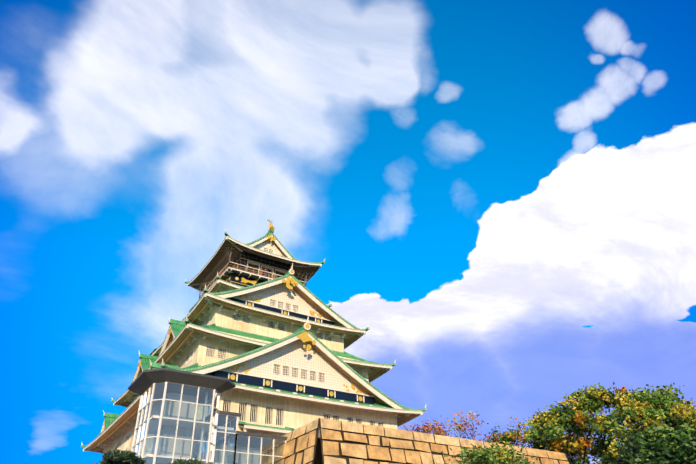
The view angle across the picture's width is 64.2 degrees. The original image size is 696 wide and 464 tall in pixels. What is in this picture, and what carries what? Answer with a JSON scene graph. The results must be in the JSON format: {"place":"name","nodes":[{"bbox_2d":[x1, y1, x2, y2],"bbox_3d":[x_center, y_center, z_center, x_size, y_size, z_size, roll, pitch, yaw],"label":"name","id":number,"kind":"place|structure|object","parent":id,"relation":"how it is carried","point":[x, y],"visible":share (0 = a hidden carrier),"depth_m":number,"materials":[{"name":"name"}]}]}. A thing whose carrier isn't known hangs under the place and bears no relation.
{"place":"outdoors","nodes":[
{"label":"outdoors","id":0,"kind":"place"},
{"bbox_2d":[0,0,695,463],"label":"sky","id":1,"kind":"structure","parent":0,"point":[503,192],"materials":[{"name":"blue"}]},
{"label":"ground","id":2,"kind":"structure","parent":0,"visible":0},
{"bbox_2d":[93,449,147,463],"bbox_3d":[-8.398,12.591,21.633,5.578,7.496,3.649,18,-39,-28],"label":"bush","id":3,"kind":"object","parent":2,"relation":"on","point":[124,457],"visible":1,"depth_m":22.38,"materials":[{"name":"green plant"}]},
{"bbox_2d":[168,457,207,463],"bbox_3d":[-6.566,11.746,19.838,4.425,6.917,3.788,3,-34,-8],"label":"bush","id":4,"kind":"object","parent":2,"relation":"on","point":[190,461],"visible":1,"depth_m":21.33,"materials":[{"name":"green plant"}]},
{"bbox_2d":[128,368,287,463],"bbox_3d":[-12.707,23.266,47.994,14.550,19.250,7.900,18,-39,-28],"label":"elevator tower","id":5,"kind":"structure","parent":2,"relation":"on","point":[173,428],"depth_m":49.52,"materials":[{"name":"clear glass"}]},
{"bbox_2d":[259,418,568,463],"bbox_3d":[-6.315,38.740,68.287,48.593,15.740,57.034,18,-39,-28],"label":"stone walls","id":6,"kind":"structure","parent":2,"relation":"on","point":[322,441],"depth_m":51.46,"materials":[{"name":"brown stone"}]},
{"bbox_2d":[80,219,426,458],"bbox_3d":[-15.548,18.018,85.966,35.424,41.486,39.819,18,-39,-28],"label":"japanese castle","id":7,"kind":"structure","parent":6,"relation":"on","point":[266,331],"depth_m":72.17,"materials":[{"name":"paint"}]},
{"bbox_2d":[399,410,545,447],"bbox_3d":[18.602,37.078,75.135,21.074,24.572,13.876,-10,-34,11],"label":"tree","id":8,"kind":"object","parent":2,"relation":"on","point":[440,431],"visible":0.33,"depth_m":79.09,"materials":[{"name":"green plant"}]},
{"bbox_2d":[441,440,537,463],"bbox_3d":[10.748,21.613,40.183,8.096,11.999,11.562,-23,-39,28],"label":"bush","id":9,"kind":"object","parent":2,"relation":"on","point":[498,456],"visible":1,"depth_m":40.32,"materials":[{"name":"green plant"}]},
{"bbox_2d":[484,425,593,463],"bbox_3d":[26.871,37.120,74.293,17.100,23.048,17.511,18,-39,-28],"label":"green tree","id":10,"kind":"object","parent":2,"relation":"on","point":[504,437],"visible":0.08,"depth_m":76.86,"materials":[{"name":"green plant"}]},
{"bbox_2d":[519,382,695,463],"bbox_3d":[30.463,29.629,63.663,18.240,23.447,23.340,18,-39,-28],"label":"yellow green tree","id":11,"kind":"object","parent":2,"relation":"on","point":[577,419],"visible":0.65,"depth_m":65.57,"materials":[{"name":"green plant"}]},
{"bbox_2d":[590,456,628,463],"bbox_3d":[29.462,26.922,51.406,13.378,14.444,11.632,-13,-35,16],"label":"dark tree","id":12,"kind":"object","parent":2,"relation":"on","point":[601,459],"visible":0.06,"depth_m":53.08,"materials":[{"name":"green plant"}]},
{"bbox_2d":[588,383,695,463],"bbox_3d":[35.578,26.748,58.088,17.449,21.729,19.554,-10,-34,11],"label":"tall green tree","id":13,"kind":"object","parent":2,"relation":"on","point":[630,413],"visible":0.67,"depth_m":58.50,"materials":[{"name":"green plant"}]},
{"bbox_2d":[613,421,695,463],"bbox_3d":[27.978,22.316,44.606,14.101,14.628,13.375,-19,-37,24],"label":"dark tree","id":14,"kind":"object","parent":2,"relation":"on","point":[662,444],"visible":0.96,"depth_m":44.70,"materials":[{"name":"green plant"}]},
{"bbox_3d":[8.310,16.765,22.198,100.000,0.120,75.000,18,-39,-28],"label":"path and kerbs","id":15,"kind":"structure","parent":2,"relation":"on","visible":0},
{"bbox_2d":[674,457,695,463],"bbox_3d":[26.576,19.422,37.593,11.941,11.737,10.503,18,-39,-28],"label":"dark tree","id":16,"kind":"object","parent":15,"relation":"on","point":[693,461],"visible":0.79,"depth_m":42.05,"materials":[{"name":"green plant"}]}
]}

